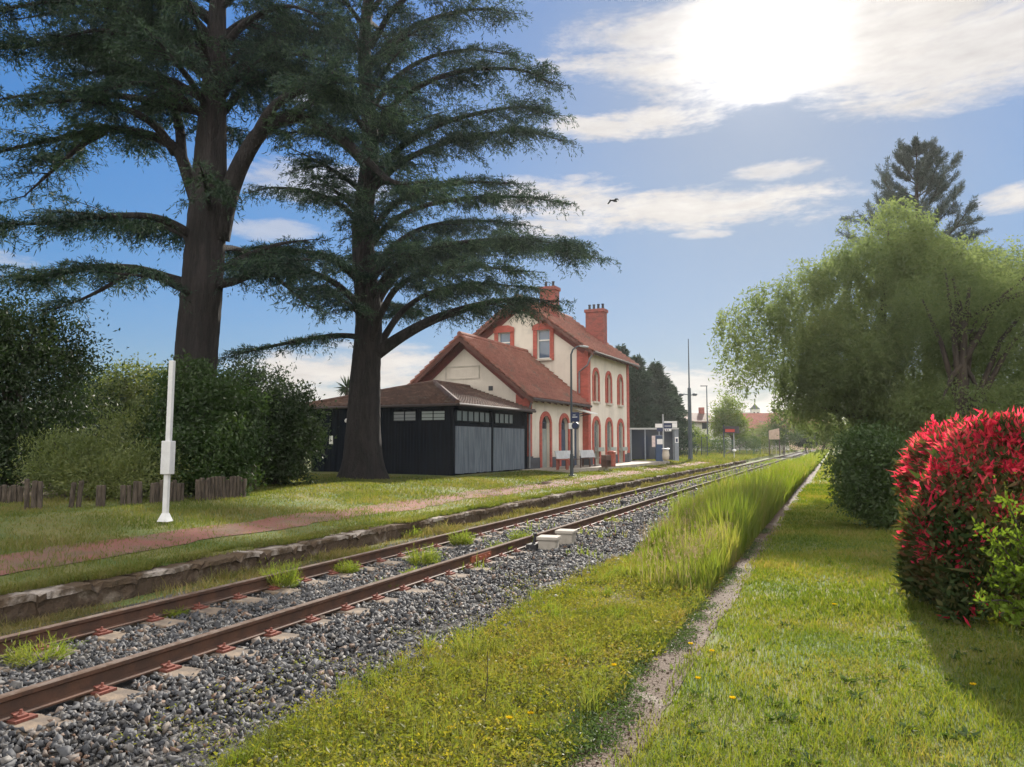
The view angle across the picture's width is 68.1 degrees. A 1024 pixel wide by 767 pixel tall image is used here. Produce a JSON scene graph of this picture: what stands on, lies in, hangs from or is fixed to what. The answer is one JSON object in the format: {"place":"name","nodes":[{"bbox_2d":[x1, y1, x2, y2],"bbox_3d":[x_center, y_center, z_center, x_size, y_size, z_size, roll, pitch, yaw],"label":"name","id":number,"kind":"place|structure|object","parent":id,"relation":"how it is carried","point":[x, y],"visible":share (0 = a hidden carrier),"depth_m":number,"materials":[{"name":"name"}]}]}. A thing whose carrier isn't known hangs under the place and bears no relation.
{"place":"outdoors","nodes":[
{"label":"outdoors","id":0,"kind":"place"},
{"bbox_2d":[0,462,708,574],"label":"gravel path","id":1,"kind":"structure","parent":0,"point":[238,529],"depth_m":12.44,"materials":[{"name":"gravel"}]},
{"bbox_2d":[178,531,760,766],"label":"meadow","id":2,"kind":"structure","parent":0,"point":[520,685],"depth_m":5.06,"materials":[{"name":"green plant"}]},
{"bbox_2d":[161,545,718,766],"bbox_3d":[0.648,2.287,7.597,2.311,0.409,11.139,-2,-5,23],"label":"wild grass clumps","id":3,"kind":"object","parent":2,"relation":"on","point":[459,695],"visible":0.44,"depth_m":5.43,"materials":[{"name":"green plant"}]},
{"bbox_2d":[501,528,773,766],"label":"path edge weeds","id":4,"kind":"object","parent":2,"relation":"on","point":[594,734],"visible":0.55,"depth_m":4.82,"materials":[{"name":"green plant"}]},
{"bbox_2d":[606,454,816,605],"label":"tall meadow grass","id":5,"kind":"structure","parent":2,"relation":"on","point":[759,511],"depth_m":12.55,"materials":[{"name":"green plant"}]},
{"bbox_2d":[630,462,806,589],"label":"grass seed heads","id":6,"kind":"object","parent":2,"relation":"on","point":[695,550],"depth_m":10.64,"materials":[{"name":"plant"}]},
{"bbox_2d":[774,449,827,473],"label":"tall grass","id":7,"kind":"structure","parent":2,"relation":"on","point":[816,456],"depth_m":66.09,"materials":[{"name":"green plant"}]},
{"bbox_2d":[0,446,1023,766],"bbox_3d":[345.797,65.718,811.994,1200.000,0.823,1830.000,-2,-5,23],"label":"ground","id":8,"kind":"structure","parent":0,"point":[318,528],"depth_m":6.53,"materials":[{"name":"green plant"}]},
{"bbox_2d":[0,485,22,502],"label":"log palisade","id":9,"kind":"object","parent":8,"relation":"on","point":[15,493],"visible":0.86,"depth_m":15.38,"materials":[{"name":"brown wood"}]},
{"bbox_2d":[24,479,42,509],"bbox_3d":[-8.915,2.097,14.128,0.315,0.637,0.104,2,-5,-20],"label":"log palisade","id":10,"kind":"object","parent":8,"relation":"on","point":[37,494],"visible":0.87,"depth_m":14.10,"materials":[{"name":"brown wood"}]},
{"bbox_2d":[68,481,83,507],"bbox_3d":[-8.333,2.155,14.496,0.259,0.592,0.175,2,-5,-25],"label":"log palisade","id":11,"kind":"object","parent":8,"relation":"on","point":[79,493],"visible":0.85,"depth_m":14.48,"materials":[{"name":"brown wood"}]},
{"bbox_2d":[27,359,128,432],"bbox_3d":[-20.412,1.435,35.975,4.787,5.437,4.893,-1,-5,11],"label":"garden tree","id":12,"kind":"object","parent":8,"relation":"on","point":[89,389],"visible":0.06,"depth_m":35.69,"materials":[{"name":"green plant"}]},
{"bbox_2d":[0,380,166,456],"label":"garden tree","id":13,"kind":"object","parent":8,"relation":"on","point":[121,399],"visible":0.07,"depth_m":30.19,"materials":[{"name":"green plant"}]},
{"bbox_2d":[96,485,105,506],"bbox_3d":[-7.982,2.219,14.712,0.168,0.493,0.106,3,-6,-37],"label":"log palisade","id":14,"kind":"object","parent":8,"relation":"on","point":[100,495],"visible":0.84,"depth_m":14.68,"materials":[{"name":"brown wood"}]},
{"bbox_2d":[76,349,167,428],"bbox_3d":[-15.819,1.232,32.060,4.266,5.215,4.668,-2,-5,23],"label":"garden tree","id":15,"kind":"object","parent":8,"relation":"on","point":[128,386],"visible":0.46,"depth_m":31.24,"materials":[{"name":"green plant"}]},
{"bbox_2d":[7,480,245,499],"bbox_3d":[-12.395,2.789,20.571,9.877,0.113,10.662,2,-5,-20],"label":"shrub bed","id":16,"kind":"object","parent":8,"relation":"on","point":[76,494],"visible":0.07,"depth_m":17.39,"materials":[{"name":"green plant"}]},
{"bbox_2d":[0,272,131,491],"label":"evergreen tree","id":17,"kind":"object","parent":16,"relation":"on","point":[17,380],"visible":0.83,"depth_m":19.99,"materials":[{"name":"green plant"}]},
{"bbox_2d":[0,396,194,502],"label":"olive shrub","id":18,"kind":"object","parent":16,"relation":"on","point":[124,465],"visible":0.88,"depth_m":16.49,"materials":[{"name":"green plant"}]},
{"bbox_2d":[109,348,288,497],"bbox_3d":[-7.582,1.109,18.486,3.906,4.074,4.013,-2,-5,23],"label":"shrub","id":19,"kind":"object","parent":16,"relation":"on","point":[214,442],"visible":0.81,"depth_m":18.00,"materials":[{"name":"green plant"}]},
{"bbox_2d":[0,0,473,487],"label":"cedar tree","id":20,"kind":"object","parent":16,"relation":"on","point":[120,38],"visible":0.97,"depth_m":20.88,"materials":[{"name":"green plant"}]},
{"bbox_2d":[120,481,141,504],"bbox_3d":[-7.616,2.229,15.165,0.407,0.546,0.123,2,-5,-27],"label":"log palisade","id":21,"kind":"object","parent":8,"relation":"on","point":[136,493],"visible":0.86,"depth_m":15.14,"materials":[{"name":"brown wood"}]},
{"bbox_2d":[157,360,175,521],"bbox_3d":[-5.913,0.979,13.061,0.190,2.760,0.180,0,-4,11],"label":"marker post","id":22,"kind":"object","parent":8,"relation":"on","point":[167,466],"visible":1,"depth_m":12.99,"materials":[{"name":"white metal"}]},
{"bbox_2d":[149,480,183,503],"bbox_3d":[-7.178,2.282,15.817,0.139,0.547,0.806,-2,-5,28],"label":"log palisade","id":23,"kind":"object","parent":8,"relation":"on","point":[176,491],"visible":0.68,"depth_m":15.70,"materials":[{"name":"brown wood"}]},
{"bbox_2d":[195,476,246,500],"bbox_3d":[-6.458,2.351,16.863,0.139,0.576,1.415,-2,-5,28],"label":"log palisade","id":24,"kind":"object","parent":8,"relation":"on","point":[217,486],"visible":0.88,"depth_m":16.78,"materials":[{"name":"brown wood"}]},
{"bbox_2d":[219,353,324,418],"bbox_3d":[-10.968,1.244,34.053,6.315,5.503,4.840,0,-5,2],"label":"garden tree","id":25,"kind":"object","parent":8,"relation":"on","point":[281,384],"visible":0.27,"depth_m":33.71,"materials":[{"name":"green plant"}]},
{"bbox_2d":[225,383,339,486],"bbox_3d":[-6.919,1.653,22.059,3.688,3.352,3.692,-2,-5,23],"label":"round bush","id":26,"kind":"object","parent":8,"relation":"on","point":[302,433],"visible":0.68,"depth_m":21.51,"materials":[{"name":"green plant"}]},
{"bbox_2d":[335,375,349,395],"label":"yucca palm","id":27,"kind":"object","parent":8,"relation":"on","point":[344,390],"visible":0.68,"depth_m":44.01,"materials":[{"name":"green plant"}]},
{"bbox_2d":[0,459,722,594],"bbox_3d":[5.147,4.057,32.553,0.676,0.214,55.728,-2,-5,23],"label":"edge turf","id":28,"kind":"structure","parent":8,"relation":"on","point":[119,569],"depth_m":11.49,"materials":[{"name":"green plant"}]},
{"bbox_2d":[0,460,745,625],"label":"platform edge","id":29,"kind":"object","parent":8,"relation":"on","point":[40,601],"visible":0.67,"depth_m":10.53,"materials":[{"name":"grey concrete"}]},
{"bbox_2d":[0,450,815,766],"bbox_3d":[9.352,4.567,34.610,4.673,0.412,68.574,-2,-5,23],"label":"ballast gravel","id":30,"kind":"structure","parent":8,"relation":"on","point":[391,614],"depth_m":6.62,"materials":[{"name":"grey gravel"}]},
{"bbox_2d":[0,630,88,668],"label":"grass tuft","id":31,"kind":"object","parent":30,"relation":"on","point":[27,649],"visible":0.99,"depth_m":6.33,"materials":[{"name":"green plant"}]},
{"bbox_2d":[161,605,189,617],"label":"grass tuft","id":32,"kind":"object","parent":30,"relation":"on","point":[179,612],"visible":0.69,"depth_m":7.95,"materials":[{"name":"green plant"}]},
{"bbox_2d":[258,558,303,587],"bbox_3d":[-2.901,2.372,9.549,0.588,0.417,0.626,1,-5,-11],"label":"grass tuft","id":33,"kind":"object","parent":30,"relation":"on","point":[292,576],"visible":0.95,"depth_m":9.47,"materials":[{"name":"green plant"}]},
{"bbox_2d":[106,564,580,766],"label":"ballast weeds","id":34,"kind":"object","parent":30,"relation":"on","point":[203,725],"visible":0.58,"depth_m":5.15,"materials":[{"name":"green plant"}]},
{"bbox_2d":[330,558,363,573],"bbox_3d":[-2.331,2.572,10.675,0.499,0.250,0.513,-3,-6,37],"label":"grass tuft","id":35,"kind":"object","parent":30,"relation":"on","point":[349,567],"visible":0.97,"depth_m":10.62,"materials":[{"name":"green plant"}]},
{"bbox_2d":[0,466,729,635],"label":"cess grass","id":36,"kind":"structure","parent":30,"relation":"on","point":[439,529],"depth_m":10.89,"materials":[{"name":"green plant"}]},
{"bbox_2d":[0,450,813,738],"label":"railway track","id":37,"kind":"structure","parent":30,"relation":"on","point":[19,707],"depth_m":7.64,"materials":[{"name":"rusty steel"},{"name":"brown metal"}]},
{"bbox_2d":[401,542,445,565],"bbox_3d":[-1.306,2.563,11.385,0.684,0.367,0.680,-2,-5,23],"label":"grass tuft","id":38,"kind":"object","parent":30,"relation":"on","point":[427,556],"visible":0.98,"depth_m":11.32,"materials":[{"name":"green plant"}]},
{"bbox_2d":[446,529,476,545],"bbox_3d":[-0.883,2.745,13.550,0.553,0.320,0.575,3,-6,-35],"label":"grass tuft","id":39,"kind":"object","parent":30,"relation":"on","point":[464,539],"visible":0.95,"depth_m":13.48,"materials":[{"name":"green plant"}]},
{"bbox_2d":[507,526,536,541],"bbox_3d":[0.167,2.727,13.538,0.571,0.370,0.501,0,-5,-5],"label":"grass tuft","id":40,"kind":"object","parent":30,"relation":"on","point":[517,536],"visible":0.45,"depth_m":13.52,"materials":[{"name":"green plant"}]},
{"bbox_2d":[526,533,537,551],"bbox_3d":[0.368,2.712,12.978,0.180,0.300,0.240,-2,-5,23],"label":"point lever","id":41,"kind":"object","parent":30,"relation":"on","point":[533,545],"visible":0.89,"depth_m":12.89,"materials":[{"name":"grey metal"}]},
{"bbox_2d":[536,535,560,551],"bbox_3d":[0.628,2.752,12.973,0.360,0.280,0.350,-1,-5,15],"label":"cable box","id":42,"kind":"object","parent":30,"relation":"on","point":[548,542],"visible":0.78,"depth_m":12.84,"materials":[{"name":"concrete"}]},
{"bbox_2d":[555,529,577,544],"bbox_3d":[0.976,2.789,13.639,0.340,0.310,0.330,-2,-5,20],"label":"cable box","id":43,"kind":"object","parent":30,"relation":"on","point":[568,536],"visible":0.78,"depth_m":13.52,"materials":[{"name":"concrete"}]},
{"bbox_2d":[435,458,786,571],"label":"track grass","id":44,"kind":"structure","parent":30,"relation":"on","point":[600,535],"depth_m":21.93,"materials":[{"name":"green plant"}]},
{"bbox_2d":[399,525,426,537],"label":"grass tuft","id":45,"kind":"object","parent":8,"relation":"on","point":[412,535],"visible":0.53,"depth_m":14.91,"materials":[{"name":"green plant"}]},
{"bbox_2d":[218,0,620,479],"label":"cedar tree","id":46,"kind":"object","parent":8,"relation":"on","point":[393,262],"visible":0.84,"depth_m":25.61,"materials":[{"name":"green plant"}]},
{"bbox_2d":[306,380,535,475],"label":"goods shed","id":47,"kind":"structure","parent":8,"relation":"on","point":[435,427],"depth_m":30.50,"materials":[{"name":"black wood"}]},
{"bbox_2d":[336,425,345,471],"bbox_3d":[-6.785,2.687,31.105,0.995,1.930,0.027,-2,-5,25],"label":"side door","id":48,"kind":"structure","parent":47,"relation":"in","point":[341,430],"depth_m":31.23,"materials":[{"name":"brown wood"}]},
{"bbox_2d":[392,410,416,421],"bbox_3d":[-4.259,1.291,30.007,1.150,0.440,0.043,-2,-5,25],"label":"window","id":49,"kind":"structure","parent":47,"relation":"in","point":[407,415],"depth_m":29.99,"materials":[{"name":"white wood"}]},
{"bbox_2d":[420,410,445,420],"bbox_3d":[-3.062,1.245,29.436,1.150,0.440,0.043,-2,-5,25],"label":"window","id":50,"kind":"structure","parent":47,"relation":"in","point":[425,415],"depth_m":29.44,"materials":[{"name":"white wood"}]},
{"bbox_2d":[455,426,490,473],"bbox_3d":[-1.565,2.671,30.570,0.086,1.854,3.062,-2,-5,25],"label":"sliding door","id":51,"kind":"structure","parent":47,"relation":"in","point":[472,444],"depth_m":30.45,"materials":[{"name":"grey wood"}]},
{"bbox_2d":[456,409,490,422],"bbox_3d":[-1.535,1.332,30.532,0.048,0.480,2.900,-2,-5,25],"label":"window","id":52,"kind":"structure","parent":47,"relation":"in","point":[472,416],"depth_m":30.47,"materials":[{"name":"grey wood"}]},
{"bbox_2d":[494,412,513,424],"bbox_3d":[-0.339,1.532,33.060,0.048,0.480,1.900,-2,-5,25],"label":"window","id":53,"kind":"structure","parent":47,"relation":"in","point":[499,418],"depth_m":33.02,"materials":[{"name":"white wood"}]},
{"bbox_2d":[493,428,524,470],"bbox_3d":[-0.143,2.908,33.555,0.085,1.855,3.192,-2,-5,25],"label":"sliding door","id":54,"kind":"structure","parent":47,"relation":"in","point":[508,443],"depth_m":33.44,"materials":[{"name":"grey wood"}]},
{"bbox_2d":[408,281,639,468],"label":"station building","id":55,"kind":"structure","parent":8,"relation":"on","point":[522,364],"depth_m":42.17,"materials":[{"name":"paint"}]},
{"bbox_2d":[493,325,513,345],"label":"window","id":56,"kind":"structure","parent":55,"relation":"in","point":[506,333],"depth_m":44.63,"materials":[{"name":"white paint"}]},
{"bbox_2d":[532,323,553,360],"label":"window","id":57,"kind":"structure","parent":55,"relation":"in","point":[545,336],"depth_m":43.57,"materials":[{"name":"white paint"}]},
{"bbox_2d":[539,411,551,467],"bbox_3d":[1.581,2.744,37.221,0.250,2.760,1.490,-2,-5,25],"label":"door","id":58,"kind":"structure","parent":55,"relation":"in","point":[542,423],"depth_m":37.37,"materials":[{"name":"paint"}]},
{"bbox_2d":[559,413,569,465],"bbox_3d":[2.653,2.922,39.472,0.250,2.760,1.490,-2,-5,25],"label":"door","id":59,"kind":"structure","parent":55,"relation":"in","point":[561,421],"depth_m":39.61,"materials":[{"name":"red paint"}]},
{"bbox_2d":[592,367,600,403],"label":"window","id":60,"kind":"structure","parent":55,"relation":"in","point":[595,369],"depth_m":43.64,"materials":[{"name":"red paint"}]},
{"bbox_2d":[592,416,603,463],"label":"door","id":61,"kind":"structure","parent":55,"relation":"in","point":[595,448],"depth_m":43.27,"materials":[{"name":"paint"}]},
{"bbox_2d":[605,371,612,405],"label":"window","id":62,"kind":"structure","parent":55,"relation":"in","point":[608,372],"depth_m":45.65,"materials":[{"name":"red paint"}]},
{"bbox_2d":[605,417,616,454],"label":"window","id":63,"kind":"structure","parent":55,"relation":"in","point":[607,428],"depth_m":45.20,"materials":[{"name":"paint"}]},
{"bbox_2d":[617,374,624,406],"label":"window","id":64,"kind":"structure","parent":55,"relation":"in","point":[619,376],"depth_m":47.71,"materials":[{"name":"red paint"}]},
{"bbox_2d":[617,418,627,461],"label":"door","id":65,"kind":"structure","parent":55,"relation":"in","point":[619,433],"depth_m":47.46,"materials":[{"name":"paint"}]},
{"bbox_2d":[568,345,587,475],"bbox_3d":[2.822,1.124,32.266,0.498,5.548,1.029,-3,-5,34],"label":"platform lamp","id":66,"kind":"object","parent":8,"relation":"on","point":[574,417],"visible":1,"depth_m":31.87,"materials":[{"name":"metal"}]},
{"bbox_2d":[520,461,669,472],"bbox_3d":[5.519,4.710,43.151,2.451,0.215,19.932,-2,-5,26],"label":"station apron","id":67,"kind":"object","parent":8,"relation":"on","point":[577,468],"visible":0.46,"depth_m":39.16,"materials":[{"name":"concrete"}]},
{"bbox_2d":[554,450,581,468],"bbox_3d":[2.718,3.653,36.473,0.580,0.840,2.200,-2,-5,25],"label":"platform bench","id":68,"kind":"object","parent":67,"relation":"on","point":[562,454],"visible":0.63,"depth_m":36.41,"materials":[{"name":"white plastic"}]},
{"bbox_2d":[579,450,595,466],"bbox_3d":[4.144,3.905,39.663,0.580,0.840,2.100,-2,-5,25],"label":"platform bench","id":69,"kind":"object","parent":67,"relation":"on","point":[584,454],"visible":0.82,"depth_m":39.36,"materials":[{"name":"white wood"}]},
{"bbox_2d":[607,451,615,466],"bbox_3d":[5.120,3.864,39.017,0.480,0.820,0.468,-2,-5,23],"label":"litter bin","id":70,"kind":"object","parent":67,"relation":"on","point":[613,457],"visible":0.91,"depth_m":38.83,"materials":[{"name":"red metal"}]},
{"bbox_2d":[655,435,662,460],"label":"ticket machine","id":71,"kind":"object","parent":67,"relation":"on","point":[658,445],"visible":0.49,"depth_m":50.63,"materials":[{"name":"blue metal"}]},
{"bbox_2d":[601,455,610,466],"bbox_3d":[4.774,3.926,38.410,0.280,0.600,0.720,-2,-5,25],"label":"flower planter","id":72,"kind":"object","parent":8,"relation":"on","point":[605,460],"visible":1,"depth_m":38.13,"materials":[{"name":"brown wood"}]},
{"bbox_2d":[615,343,651,423],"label":"conifer","id":73,"kind":"object","parent":8,"relation":"on","point":[624,350],"visible":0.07,"depth_m":68.05,"materials":[{"name":"green plant"}]},
{"bbox_2d":[629,353,663,427],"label":"conifer","id":74,"kind":"object","parent":8,"relation":"on","point":[640,379],"visible":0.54,"depth_m":65.39,"materials":[{"name":"green plant"}]},
{"bbox_2d":[278,544,1023,766],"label":"rosette weeds","id":75,"kind":"object","parent":8,"relation":"on","point":[964,728],"visible":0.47,"depth_m":4.92,"materials":[{"name":"green plant"}]},
{"bbox_2d":[630,428,678,460],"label":"waiting shelter","id":76,"kind":"object","parent":8,"relation":"on","point":[642,443],"visible":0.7,"depth_m":53.80,"materials":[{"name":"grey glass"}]},
{"bbox_2d":[655,414,676,461],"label":"platform sign","id":77,"kind":"object","parent":8,"relation":"on","point":[667,425],"visible":1,"depth_m":49.81,"materials":[{"name":"white metal"}]},
{"bbox_2d":[640,359,696,456],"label":"conifer","id":78,"kind":"object","parent":8,"relation":"on","point":[661,383],"visible":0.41,"depth_m":68.38,"materials":[{"name":"green plant"}]},
{"bbox_2d":[660,383,698,454],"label":"conifer","id":79,"kind":"object","parent":8,"relation":"on","point":[684,412],"visible":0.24,"depth_m":71.24,"materials":[{"name":"green plant"}]},
{"bbox_2d":[679,339,696,458],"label":"lamp mast","id":80,"kind":"object","parent":8,"relation":"on","point":[690,453],"visible":1,"depth_m":59.87,"materials":[{"name":"metal"}]},
{"bbox_2d":[555,464,820,766],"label":"footpath","id":81,"kind":"structure","parent":8,"relation":"on","point":[663,683],"depth_m":5.55,"materials":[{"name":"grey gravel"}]},
{"bbox_2d":[679,407,714,450],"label":"house","id":82,"kind":"structure","parent":8,"relation":"on","point":[700,417],"depth_m":107.88,"materials":[{"name":"tile"}]},
{"bbox_2d":[685,424,711,453],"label":"bush","id":83,"kind":"object","parent":8,"relation":"on","point":[698,439],"visible":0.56,"depth_m":78.09,"materials":[{"name":"green plant"}]},
{"bbox_2d":[424,562,1022,692],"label":"dead straw","id":84,"kind":"object","parent":8,"relation":"on","point":[879,627],"visible":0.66,"depth_m":6.59,"materials":[{"name":"plant"}]},
{"bbox_2d":[692,439,760,453],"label":"fence","id":85,"kind":"object","parent":8,"relation":"on","point":[734,447],"visible":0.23,"depth_m":90.64,"materials":[{"name":"metal"}]},
{"bbox_2d":[704,392,754,448],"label":"round tree","id":86,"kind":"object","parent":8,"relation":"on","point":[721,417],"visible":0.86,"depth_m":97.28,"materials":[{"name":"green plant"}]},
{"bbox_2d":[723,425,738,457],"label":"display board","id":87,"kind":"object","parent":8,"relation":"on","point":[731,429],"visible":0.99,"depth_m":69.75,"materials":[{"name":"paint"}]},
{"bbox_2d":[703,435,767,453],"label":"hedge","id":88,"kind":"object","parent":8,"relation":"on","point":[754,440],"visible":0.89,"depth_m":88.88,"materials":[{"name":"green plant"}]},
{"bbox_2d":[679,449,796,463],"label":"platform grass","id":89,"kind":"structure","parent":8,"relation":"on","point":[715,456],"depth_m":74.40,"materials":[{"name":"green plant"}]},
{"bbox_2d":[740,429,773,451],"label":"bush","id":90,"kind":"object","parent":8,"relation":"on","point":[757,434],"visible":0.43,"depth_m":103.26,"materials":[{"name":"green plant"}]},
{"bbox_2d":[729,413,789,449],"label":"house","id":91,"kind":"structure","parent":8,"relation":"on","point":[759,417],"depth_m":152.05,"materials":[{"name":"tile"}]},
{"bbox_2d":[748,420,778,447],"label":"trackside tree","id":92,"kind":"object","parent":8,"relation":"on","point":[763,426],"visible":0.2,"depth_m":123.24,"materials":[{"name":"green plant"}]},
{"bbox_2d":[768,428,779,455],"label":"hoarding","id":93,"kind":"object","parent":8,"relation":"on","point":[773,434],"visible":0.93,"depth_m":99.79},
{"bbox_2d":[761,407,803,454],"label":"trackside tree","id":94,"kind":"object","parent":8,"relation":"on","point":[784,442],"visible":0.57,"depth_m":107.16,"materials":[{"name":"green plant"}]},
{"bbox_2d":[792,430,820,453],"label":"trackside bush","id":95,"kind":"object","parent":8,"relation":"on","point":[802,441],"visible":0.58,"depth_m":111.07,"materials":[{"name":"green plant"}]},
{"bbox_2d":[790,413,847,452],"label":"trackside tree","id":96,"kind":"object","parent":8,"relation":"on","point":[825,444],"visible":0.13,"depth_m":119.54,"materials":[{"name":"green plant"}]},
{"bbox_2d":[633,560,1023,766],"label":"lawn clover","id":97,"kind":"object","parent":8,"relation":"on","point":[828,748],"visible":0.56,"depth_m":4.64,"materials":[{"name":"green plant"}]},
{"bbox_2d":[703,195,1023,460],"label":"willow tree","id":98,"kind":"object","parent":8,"relation":"on","point":[848,385],"visible":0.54,"depth_m":23.47,"materials":[{"name":"green plant"}]},
{"bbox_2d":[810,418,917,531],"bbox_3d":[7.384,1.879,15.240,2.558,2.482,2.811,-2,-5,23],"label":"clipped bush","id":99,"kind":"object","parent":8,"relation":"on","point":[865,464],"visible":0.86,"depth_m":14.82,"materials":[{"name":"green plant"}]},
{"bbox_2d":[835,132,1001,373],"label":"pine tree","id":100,"kind":"object","parent":8,"relation":"on","point":[924,172],"visible":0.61,"depth_m":44.08,"materials":[{"name":"green plant"}]},
{"bbox_2d":[864,233,1023,433],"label":"leafy tree","id":101,"kind":"object","parent":8,"relation":"on","point":[988,305],"visible":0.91,"depth_m":20.08,"materials":[{"name":"green plant"}]},
{"bbox_2d":[887,395,1023,629],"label":"photinia hedge","id":102,"kind":"object","parent":8,"relation":"on","point":[939,487],"visible":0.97,"depth_m":7.08,"materials":[{"name":"red plant"}]},
{"bbox_2d":[969,490,1023,628],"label":"leafy shrub","id":103,"kind":"object","parent":8,"relation":"on","point":[1017,606],"visible":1,"depth_m":5.48,"materials":[{"name":"green plant"}]},
{"bbox_2d":[0,0,1023,439],"label":"sky","id":104,"kind":"structure","parent":0,"point":[732,140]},
{"bbox_2d":[808,455,1023,492],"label":"lawn grass","id":105,"kind":"structure","parent":0,"point":[817,479],"depth_m":35.46,"materials":[{"name":"green plant"}]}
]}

